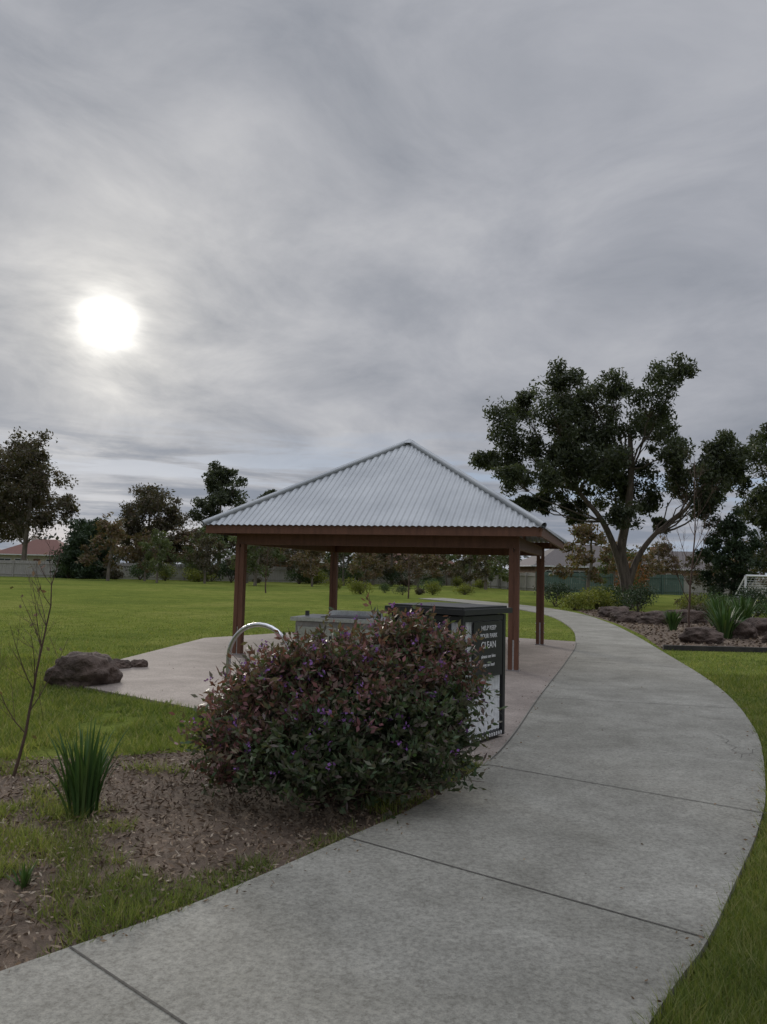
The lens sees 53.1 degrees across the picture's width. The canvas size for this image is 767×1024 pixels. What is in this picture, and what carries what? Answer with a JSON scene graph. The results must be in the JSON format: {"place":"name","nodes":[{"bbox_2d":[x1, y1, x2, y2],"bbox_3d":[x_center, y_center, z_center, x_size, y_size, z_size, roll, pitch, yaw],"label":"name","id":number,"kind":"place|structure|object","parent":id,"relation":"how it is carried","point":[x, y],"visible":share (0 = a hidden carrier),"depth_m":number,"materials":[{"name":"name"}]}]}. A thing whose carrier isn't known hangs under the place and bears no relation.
{"place":"outdoors","nodes":[
{"label":"outdoors","id":0,"kind":"place"},
{"bbox_2d":[0,568,766,1023],"bbox_3d":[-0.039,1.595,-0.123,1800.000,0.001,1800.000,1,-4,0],"label":"ground","id":1,"kind":"structure","parent":0,"point":[122,594],"depth_m":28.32,"materials":[{"name":"green plant"}]},
{"bbox_2d":[0,446,46,543],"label":"eucalyptus tree","id":2,"kind":"object","parent":1,"relation":"on","point":[3,534],"visible":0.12,"depth_m":91.94,"materials":[{"name":"green plant"}]},
{"bbox_2d":[0,555,60,573],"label":"walls","id":3,"kind":"structure","parent":1,"relation":"on","point":[29,557],"depth_m":107.75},
{"bbox_2d":[0,539,67,554],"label":"roof","id":4,"kind":"structure","parent":3,"relation":"on","point":[38,546],"depth_m":109.32,"materials":[{"name":"red tile"}]},
{"bbox_2d":[0,560,62,576],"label":"timber fence","id":5,"kind":"object","parent":1,"relation":"on","point":[11,567],"visible":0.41,"depth_m":85.13,"materials":[{"name":"wood"}]},
{"bbox_2d":[0,426,80,564],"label":"eucalyptus tree","id":6,"kind":"object","parent":1,"relation":"on","point":[24,462],"visible":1,"depth_m":87.56,"materials":[{"name":"green plant"}]},
{"bbox_2d":[46,517,118,578],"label":"wattle tree","id":7,"kind":"object","parent":1,"relation":"on","point":[72,552],"visible":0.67,"depth_m":82.22,"materials":[{"name":"green plant"}]},
{"bbox_2d":[75,511,140,580],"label":"young park tree","id":8,"kind":"object","parent":1,"relation":"on","point":[109,529],"visible":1,"depth_m":75.44,"materials":[{"name":"green plant"}]},
{"bbox_2d":[102,568,124,578],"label":"garden shrub","id":9,"kind":"object","parent":1,"relation":"on","point":[115,574],"visible":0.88,"depth_m":82.32,"materials":[{"name":"green plant"}]},
{"bbox_2d":[127,563,154,579],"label":"garden shrub","id":10,"kind":"object","parent":1,"relation":"on","point":[135,571],"visible":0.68,"depth_m":82.27,"materials":[{"name":"green plant"}]},
{"bbox_2d":[124,528,169,580],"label":"young park tree","id":11,"kind":"object","parent":1,"relation":"on","point":[138,548],"visible":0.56,"depth_m":77.55,"materials":[{"name":"green plant"}]},
{"bbox_2d":[107,482,189,571],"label":"eucalyptus tree","id":12,"kind":"object","parent":1,"relation":"on","point":[151,500],"visible":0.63,"depth_m":88.59,"materials":[{"name":"green plant"}]},
{"bbox_2d":[138,528,182,582],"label":"young park tree","id":13,"kind":"object","parent":1,"relation":"on","point":[164,543],"visible":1,"depth_m":71.40,"materials":[{"name":"green plant"}]},
{"bbox_2d":[154,562,177,580],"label":"garden shrub","id":14,"kind":"object","parent":1,"relation":"on","point":[164,576],"visible":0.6,"depth_m":80.67,"materials":[{"name":"green plant"}]},
{"bbox_2d":[166,521,207,579],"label":"young park tree","id":15,"kind":"object","parent":1,"relation":"on","point":[187,537],"visible":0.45,"depth_m":87.55,"materials":[{"name":"green plant"}]},
{"bbox_2d":[181,567,217,581],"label":"garden shrub","id":16,"kind":"object","parent":1,"relation":"on","point":[195,574],"visible":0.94,"depth_m":80.16,"materials":[{"name":"green plant"}]},
{"bbox_2d":[185,529,227,582],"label":"young park tree","id":17,"kind":"object","parent":1,"relation":"on","point":[207,543],"visible":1,"depth_m":73.58,"materials":[{"name":"green plant"}]},
{"bbox_2d":[180,526,232,581],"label":"young park tree","id":18,"kind":"object","parent":1,"relation":"on","point":[191,551],"visible":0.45,"depth_m":83.46,"materials":[{"name":"green plant"}]},
{"bbox_2d":[184,460,249,577],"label":"eucalyptus tree","id":19,"kind":"object","parent":1,"relation":"on","point":[217,481],"visible":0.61,"depth_m":91.28,"materials":[{"name":"green plant"}]},
{"bbox_2d":[216,560,250,582],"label":"garden shrub","id":20,"kind":"object","parent":1,"relation":"on","point":[224,569],"visible":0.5,"depth_m":80.57,"materials":[{"name":"green plant"}]},
{"bbox_2d":[225,545,276,582],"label":"young park tree","id":21,"kind":"object","parent":1,"relation":"on","point":[228,561],"visible":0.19,"depth_m":79.73,"materials":[{"name":"green plant"}]},
{"bbox_2d":[228,536,286,585],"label":"young park tree","id":22,"kind":"object","parent":1,"relation":"on","point":[251,555],"visible":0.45,"depth_m":68.56,"materials":[{"name":"green plant"}]},
{"bbox_2d":[255,547,278,592],"bbox_3d":[-7.473,3.069,49.828,1.755,4.373,1.260,5,-5,-36],"label":"bare sapling","id":23,"kind":"object","parent":1,"relation":"on","point":[266,558],"visible":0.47,"depth_m":49.80,"materials":[{"name":"brown plant"}]},
{"bbox_2d":[95,563,461,585],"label":"timber fence","id":24,"kind":"object","parent":1,"relation":"on","point":[275,573],"visible":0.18,"depth_m":90.08,"materials":[{"name":"wood"}]},
{"bbox_2d":[265,548,296,574],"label":"young park tree","id":25,"kind":"object","parent":1,"relation":"on","point":[282,562],"visible":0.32,"depth_m":90.30,"materials":[{"name":"green plant"}]},
{"bbox_2d":[271,548,315,583],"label":"young park tree","id":26,"kind":"object","parent":1,"relation":"on","point":[290,562],"visible":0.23,"depth_m":83.47,"materials":[{"name":"green plant"}]},
{"bbox_2d":[284,569,315,583],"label":"garden shrub","id":27,"kind":"object","parent":1,"relation":"on","point":[294,576],"visible":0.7,"depth_m":82.57,"materials":[{"name":"green plant"}]},
{"bbox_2d":[291,550,329,586],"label":"young park tree","id":28,"kind":"object","parent":1,"relation":"on","point":[316,556],"visible":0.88,"depth_m":71.71,"materials":[{"name":"green plant"}]},
{"bbox_2d":[297,567,328,583],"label":"garden shrub","id":29,"kind":"object","parent":1,"relation":"on","point":[320,577],"visible":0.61,"depth_m":83.06,"materials":[{"name":"green plant"}]},
{"bbox_2d":[84,632,575,765],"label":"shelter slab","id":30,"kind":"structure","parent":1,"relation":"on","point":[193,663],"depth_m":11.59,"materials":[{"name":"concrete"}]},
{"bbox_2d":[44,651,122,688],"bbox_3d":[-3.982,2.177,10.233,0.973,0.646,0.873,3,-5,-17],"label":"boulder","id":31,"kind":"object","parent":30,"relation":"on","point":[77,669],"visible":0.72,"depth_m":9.91,"materials":[{"name":"stone"}]},
{"bbox_2d":[113,658,130,668],"bbox_3d":[-4.054,2.360,11.752,0.331,0.237,0.307,-2,-5,36],"label":"boulder","id":32,"kind":"object","parent":30,"relation":"on","point":[122,664],"visible":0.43,"depth_m":11.70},
{"bbox_2d":[131,659,147,667],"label":"boulder","id":33,"kind":"object","parent":30,"relation":"on","point":[136,663],"visible":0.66,"depth_m":11.88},
{"bbox_2d":[222,622,288,697],"bbox_3d":[-1.474,1.774,9.088,1.033,0.932,0.138,-1,-5,26],"label":"bike rack","id":34,"kind":"object","parent":30,"relation":"on","point":[245,628],"visible":0.45,"depth_m":9.20,"materials":[{"name":"metal"}]},
{"bbox_2d":[290,610,390,659],"bbox_3d":[-0.496,1.897,10.785,1.420,0.990,0.860,0,-5,16],"label":"barbecue","id":35,"kind":"object","parent":30,"relation":"on","point":[308,621],"visible":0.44,"depth_m":10.56,"materials":[{"name":"metal"}]},
{"bbox_2d":[202,439,566,670],"bbox_3d":[0.489,0.632,15.870,6.122,4.342,6.123,0,-5,16],"label":"picnic shelter","id":36,"kind":"object","parent":30,"relation":"on","point":[408,496],"visible":1,"depth_m":13.79,"materials":[{"name":"metal"}]},
{"bbox_2d":[385,602,512,742],"bbox_3d":[0.629,1.522,7.447,0.900,1.240,0.900,-2,-6,37],"label":"bin enclosure","id":37,"kind":"object","parent":30,"relation":"on","point":[488,622],"visible":0.41,"depth_m":7.28,"materials":[{"name":"metal"}]},
{"bbox_2d":[319,552,363,585],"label":"young park tree","id":38,"kind":"object","parent":1,"relation":"on","point":[343,571],"visible":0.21,"depth_m":79.70,"materials":[{"name":"green plant"}]},
{"bbox_2d":[338,565,372,585],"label":"garden shrub","id":39,"kind":"object","parent":1,"relation":"on","point":[345,577],"visible":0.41,"depth_m":80.39,"materials":[{"name":"green plant"}]},
{"bbox_2d":[345,577,373,594],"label":"garden shrub","id":40,"kind":"object","parent":1,"relation":"on","point":[358,588],"visible":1,"depth_m":51.84,"materials":[{"name":"green plant"}]},
{"bbox_2d":[346,553,384,588],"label":"young park tree","id":41,"kind":"object","parent":1,"relation":"on","point":[366,561],"visible":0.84,"depth_m":68.52,"materials":[{"name":"green plant"}]},
{"bbox_2d":[361,554,396,584],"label":"young park tree","id":42,"kind":"object","parent":1,"relation":"on","point":[387,564],"visible":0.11,"depth_m":87.31,"materials":[{"name":"green plant"}]},
{"bbox_2d":[0,598,765,1023],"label":"footpath","id":43,"kind":"structure","parent":1,"relation":"on","point":[348,932],"depth_m":3.70,"materials":[{"name":"concrete"}]},
{"bbox_2d":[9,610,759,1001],"bbox_3d":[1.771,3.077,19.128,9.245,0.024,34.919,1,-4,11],"label":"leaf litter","id":44,"kind":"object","parent":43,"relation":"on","point":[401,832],"visible":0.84,"depth_m":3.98,"materials":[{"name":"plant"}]},
{"bbox_2d":[69,622,763,1023],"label":"path joints","id":45,"kind":"object","parent":43,"relation":"on","point":[417,856],"visible":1,"depth_m":3.82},
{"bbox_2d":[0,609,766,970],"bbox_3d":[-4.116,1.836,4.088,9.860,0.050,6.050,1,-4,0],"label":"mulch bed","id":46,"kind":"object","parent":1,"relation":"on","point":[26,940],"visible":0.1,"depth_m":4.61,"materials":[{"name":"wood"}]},
{"bbox_2d":[7,862,42,888],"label":"mat rush","id":47,"kind":"object","parent":46,"relation":"on","point":[25,878],"visible":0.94,"depth_m":3.76,"materials":[{"name":"green plant"}]},
{"bbox_2d":[0,529,67,776],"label":"bare sapling","id":48,"kind":"object","parent":46,"relation":"on","point":[31,699],"visible":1,"depth_m":5.82,"materials":[{"name":"brown plant"}]},
{"bbox_2d":[40,717,129,819],"bbox_3d":[-1.893,1.624,4.860,0.559,0.630,0.526,3,-5,-24],"label":"mat rush","id":49,"kind":"object","parent":46,"relation":"on","point":[82,785],"visible":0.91,"depth_m":4.83,"materials":[{"name":"green plant"}]},
{"bbox_2d":[168,593,507,823],"bbox_3d":[-0.248,1.315,5.534,2.485,1.463,1.966,1,-4,0],"label":"flowering shrub","id":50,"kind":"object","parent":46,"relation":"on","point":[309,719],"visible":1,"depth_m":5.20,"materials":[{"name":"green plant"}]},
{"bbox_2d":[373,569,406,585],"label":"garden shrub","id":51,"kind":"object","parent":1,"relation":"on","point":[394,574],"visible":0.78,"depth_m":80.55,"materials":[{"name":"green plant"}]},
{"bbox_2d":[369,553,424,585],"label":"young park tree","id":52,"kind":"object","parent":1,"relation":"on","point":[381,556],"visible":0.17,"depth_m":81.32,"materials":[{"name":"green plant"}]},
{"bbox_2d":[43,533,761,574],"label":"distant trees","id":53,"kind":"object","parent":1,"relation":"on","point":[227,555],"visible":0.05,"depth_m":157.99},
{"bbox_2d":[398,554,416,598],"bbox_3d":[1.378,3.104,45.961,1.397,4.136,1.447,1,-4,0],"label":"bare sapling","id":54,"kind":"object","parent":1,"relation":"on","point":[408,572],"visible":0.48,"depth_m":45.83,"materials":[{"name":"brown plant"}]},
{"bbox_2d":[394,554,443,587],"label":"young park tree","id":55,"kind":"object","parent":1,"relation":"on","point":[417,574],"visible":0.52,"depth_m":73.37,"materials":[{"name":"green plant"}]},
{"bbox_2d":[422,581,440,594],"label":"garden shrub","id":56,"kind":"object","parent":1,"relation":"on","point":[433,589],"visible":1,"depth_m":54.10,"materials":[{"name":"green plant"}]},
{"bbox_2d":[416,573,446,586],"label":"garden shrub","id":57,"kind":"object","parent":1,"relation":"on","point":[431,579],"visible":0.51,"depth_m":83.01,"materials":[{"name":"green plant"}]},
{"bbox_2d":[419,554,456,578],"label":"young park tree","id":58,"kind":"object","parent":1,"relation":"on","point":[442,559],"visible":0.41,"depth_m":83.36,"materials":[{"name":"green plant"}]},
{"bbox_2d":[433,554,466,585],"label":"young park tree","id":59,"kind":"object","parent":1,"relation":"on","point":[452,557],"visible":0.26,"depth_m":93.97,"materials":[{"name":"green plant"}]},
{"bbox_2d":[452,583,475,594],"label":"garden shrub","id":60,"kind":"object","parent":1,"relation":"on","point":[468,588],"visible":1,"depth_m":56.70,"materials":[{"name":"green plant"}]},
{"bbox_2d":[449,555,499,585],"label":"young park tree","id":61,"kind":"object","parent":1,"relation":"on","point":[460,563],"visible":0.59,"depth_m":69.76,"materials":[{"name":"green plant"}]},
{"bbox_2d":[460,555,520,589],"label":"young park tree","id":62,"kind":"object","parent":1,"relation":"on","point":[502,559],"visible":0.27,"depth_m":76.43,"materials":[{"name":"green plant"}]},
{"bbox_2d":[461,572,534,590],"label":"timber fence","id":63,"kind":"object","parent":1,"relation":"on","point":[527,581],"visible":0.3,"depth_m":78.53,"materials":[{"name":"wood"}]},
{"bbox_2d":[533,581,582,606],"bbox_3d":[8.906,4.202,39.311,2.688,1.340,2.138,3,-5,-24],"label":"garden shrub","id":64,"kind":"object","parent":1,"relation":"on","point":[554,590],"visible":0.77,"depth_m":39.14,"materials":[{"name":"green plant"}]},
{"bbox_2d":[549,513,616,592],"bbox_3d":[16.152,3.379,60.186,5.795,6.743,5.224,2,-4,-11],"label":"young park tree","id":65,"kind":"object","parent":1,"relation":"on","point":[583,534],"visible":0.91,"depth_m":59.59,"materials":[{"name":"green plant"}]},
{"bbox_2d":[520,566,650,590],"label":"walls","id":66,"kind":"structure","parent":1,"relation":"on","point":[524,569],"depth_m":83.27,"materials":[{"name":"brick"}]},
{"bbox_2d":[520,544,642,566],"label":"roof","id":67,"kind":"structure","parent":66,"relation":"on","point":[555,557],"depth_m":85.15,"materials":[{"name":"grey tile"}]},
{"bbox_2d":[583,585,613,609],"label":"garden shrub","id":68,"kind":"object","parent":1,"relation":"on","point":[596,606],"visible":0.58,"depth_m":36.56,"materials":[{"name":"green plant"}]},
{"bbox_2d":[580,587,624,608],"bbox_3d":[10.457,4.203,37.224,2.279,1.140,2.134,-1,-5,30],"label":"garden shrub","id":69,"kind":"object","parent":1,"relation":"on","point":[611,601],"visible":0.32,"depth_m":37.10,"materials":[{"name":"green plant"}]},
{"bbox_2d":[535,572,683,594],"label":"green steel fence","id":70,"kind":"object","parent":1,"relation":"on","point":[671,587],"visible":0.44,"depth_m":74.20,"materials":[{"name":"metal"}]},
{"bbox_2d":[467,351,753,605],"bbox_3d":[12.406,-1.480,42.990,15.235,13.613,9.185,1,-4,0],"label":"eucalyptus tree","id":71,"kind":"object","parent":1,"relation":"on","point":[600,461],"visible":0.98,"depth_m":41.77,"materials":[{"name":"green plant"}]},
{"bbox_2d":[592,545,640,588],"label":"young park tree","id":72,"kind":"object","parent":1,"relation":"on","point":[604,564],"visible":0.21,"depth_m":65.67,"materials":[{"name":"green plant"}]},
{"bbox_2d":[614,552,648,587],"bbox_3d":[16.627,4.340,51.761,2.300,3.379,2.906,1,-4,0],"label":"tree","id":73,"kind":"object","parent":1,"relation":"on","point":[637,573],"visible":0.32,"depth_m":51.31,"materials":[{"name":"green plant"}]},
{"bbox_2d":[611,589,651,609],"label":"garden shrub","id":74,"kind":"object","parent":1,"relation":"on","point":[626,600],"visible":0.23,"depth_m":37.68,"materials":[{"name":"green plant"}]},
{"bbox_2d":[627,545,663,591],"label":"young park tree","id":75,"kind":"object","parent":1,"relation":"on","point":[652,570],"visible":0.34,"depth_m":71.42,"materials":[{"name":"green plant"}]},
{"bbox_2d":[639,535,688,582],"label":"young park tree","id":76,"kind":"object","parent":1,"relation":"on","point":[658,552],"visible":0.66,"depth_m":79.57,"materials":[{"name":"green plant"}]},
{"bbox_2d":[577,609,766,647],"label":"garden bed","id":77,"kind":"object","parent":1,"relation":"on","point":[650,638],"visible":0.29,"depth_m":20.98,"materials":[{"name":"soil"}]},
{"bbox_2d":[554,589,601,610],"bbox_3d":[9.151,4.097,35.737,2.158,1.052,2.020,-2,-5,34],"label":"garden shrub","id":78,"kind":"object","parent":77,"relation":"on","point":[576,603],"visible":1,"depth_m":35.43,"materials":[{"name":"green plant"}]},
{"bbox_2d":[597,606,628,617],"bbox_3d":[9.115,4.029,30.239,1.351,0.673,1.159,1,-4,0],"label":"boulder","id":79,"kind":"object","parent":77,"relation":"on","point":[605,611],"visible":0.39,"depth_m":30.02,"materials":[{"name":"stone"}]},
{"bbox_2d":[609,611,640,622],"bbox_3d":[8.764,3.806,27.414,1.259,0.579,0.910,3,-5,-20],"label":"boulder","id":80,"kind":"object","parent":77,"relation":"on","point":[626,616],"visible":0.64,"depth_m":27.16,"materials":[{"name":"stone"}]},
{"bbox_2d":[611,583,659,611],"bbox_3d":[11.444,3.857,34.584,1.886,1.428,2.371,2,-4,-7],"label":"garden shrub","id":81,"kind":"object","parent":77,"relation":"on","point":[640,596],"visible":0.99,"depth_m":34.35,"materials":[{"name":"green plant"}]},
{"bbox_2d":[636,610,681,624],"bbox_3d":[9.578,3.766,26.722,1.475,0.666,1.142,-1,-5,25],"label":"boulder","id":82,"kind":"object","parent":77,"relation":"on","point":[653,617],"visible":0.51,"depth_m":26.41,"materials":[{"name":"stone"}]},
{"bbox_2d":[660,609,683,630],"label":"flax plant","id":83,"kind":"object","parent":77,"relation":"on","point":[673,620],"visible":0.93,"depth_m":23.33,"materials":[{"name":"green plant"}]},
{"bbox_2d":[666,609,707,623],"bbox_3d":[10.832,3.889,27.702,1.861,0.745,1.064,1,-4,0],"label":"boulder","id":84,"kind":"object","parent":77,"relation":"on","point":[696,616],"visible":0.35,"depth_m":27.36,"materials":[{"name":"stone"}]},
{"bbox_2d":[651,448,723,626],"bbox_3d":[8.449,0.757,21.409,1.751,5.393,1.685,1,-4,0],"label":"bare sapling","id":85,"kind":"object","parent":77,"relation":"on","point":[692,567],"visible":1,"depth_m":21.40,"materials":[{"name":"brown plant"}]},
{"bbox_2d":[677,592,711,609],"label":"garden shrub","id":86,"kind":"object","parent":77,"relation":"on","point":[694,602],"visible":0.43,"depth_m":30.81,"materials":[{"name":"green plant"}]},
{"bbox_2d":[681,602,710,617],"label":"garden shrub","id":87,"kind":"object","parent":77,"relation":"on","point":[697,607],"visible":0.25,"depth_m":29.72,"materials":[{"name":"green plant"}]},
{"bbox_2d":[678,626,724,643],"bbox_3d":[7.946,3.158,19.217,1.150,0.584,0.883,1,-4,0],"label":"boulder","id":88,"kind":"object","parent":77,"relation":"on","point":[702,634],"visible":0.74,"depth_m":18.95,"materials":[{"name":"stone"}]},
{"bbox_2d":[662,645,766,652],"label":"garden edging","id":89,"kind":"object","parent":77,"relation":"on","point":[717,648],"visible":0.89,"depth_m":17.06,"materials":[{"name":"wood"}]},
{"bbox_2d":[693,591,736,606],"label":"garden shrub","id":90,"kind":"object","parent":77,"relation":"on","point":[709,595],"visible":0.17,"depth_m":32.74,"materials":[{"name":"green plant"}]},
{"bbox_2d":[701,591,738,625],"bbox_3d":[10.202,3.036,23.349,1.271,1.256,1.260,0,-5,15],"label":"flax plant","id":91,"kind":"object","parent":77,"relation":"on","point":[714,605],"visible":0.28,"depth_m":23.25,"materials":[{"name":"green plant"}]},
{"bbox_2d":[705,598,746,638],"bbox_3d":[9.269,2.883,20.729,1.250,1.114,1.178,1,-4,0],"label":"flax plant","id":92,"kind":"object","parent":77,"relation":"on","point":[724,623],"visible":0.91,"depth_m":20.65,"materials":[{"name":"green plant"}]},
{"bbox_2d":[712,620,757,638],"bbox_3d":[9.660,3.332,21.147,1.297,0.760,0.982,1,-4,0],"label":"boulder","id":93,"kind":"object","parent":77,"relation":"on","point":[743,630],"visible":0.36,"depth_m":20.73,"materials":[{"name":"stone"}]},
{"bbox_2d":[716,594,757,614],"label":"garden shrub","id":94,"kind":"object","parent":77,"relation":"on","point":[720,598],"visible":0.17,"depth_m":30.45,"materials":[{"name":"green plant"}]},
{"bbox_2d":[724,596,758,619],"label":"flax plant","id":95,"kind":"object","parent":77,"relation":"on","point":[745,609],"visible":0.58,"depth_m":24.11,"materials":[{"name":"green plant"}]},
{"bbox_2d":[744,617,766,635],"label":"boulder","id":96,"kind":"object","parent":77,"relation":"on","point":[759,624],"visible":0.48,"depth_m":22.11,"materials":[{"name":"stone"}]},
{"bbox_2d":[677,547,728,592],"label":"young park tree","id":97,"kind":"object","parent":1,"relation":"on","point":[695,578],"visible":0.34,"depth_m":65.75,"materials":[{"name":"green plant"}]},
{"bbox_2d":[679,576,766,596],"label":"timber fence","id":98,"kind":"object","parent":1,"relation":"on","point":[686,589],"visible":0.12,"depth_m":74.61,"materials":[{"name":"wood"}]},
{"bbox_2d":[690,506,765,605],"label":"cypress tree","id":99,"kind":"object","parent":1,"relation":"on","point":[738,549],"visible":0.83,"depth_m":40.57,"materials":[{"name":"green plant"}]},
{"bbox_2d":[719,422,766,561],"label":"eucalyptus tree","id":100,"kind":"object","parent":1,"relation":"on","point":[757,517],"visible":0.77,"depth_m":46.68,"materials":[{"name":"green plant"}]},
{"bbox_2d":[722,585,766,616],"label":"garden shrub","id":101,"kind":"object","parent":1,"relation":"on","point":[754,593],"visible":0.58,"depth_m":33.83,"materials":[{"name":"green plant"}]},
{"bbox_2d":[730,539,766,586],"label":"young park tree","id":102,"kind":"object","parent":1,"relation":"on","point":[764,582],"visible":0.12,"depth_m":68.80,"materials":[{"name":"green plant"}]},
{"bbox_2d":[734,575,766,612],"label":"soccer goal","id":103,"kind":"object","parent":1,"relation":"on","point":[745,579],"visible":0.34,"depth_m":36.13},
{"bbox_2d":[745,481,766,573],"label":"eucalyptus tree","id":104,"kind":"object","parent":1,"relation":"on","point":[762,567],"visible":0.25,"depth_m":53.03,"materials":[{"name":"green plant"}]},
{"bbox_2d":[0,0,766,574],"label":"sky","id":105,"kind":"structure","parent":0,"point":[282,244],"materials":[{"name":"grey"}]},
{"bbox_2d":[642,551,748,570],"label":"roof","id":106,"kind":"structure","parent":0,"point":[681,557],"depth_m":97.67,"materials":[{"name":"grey tile"}]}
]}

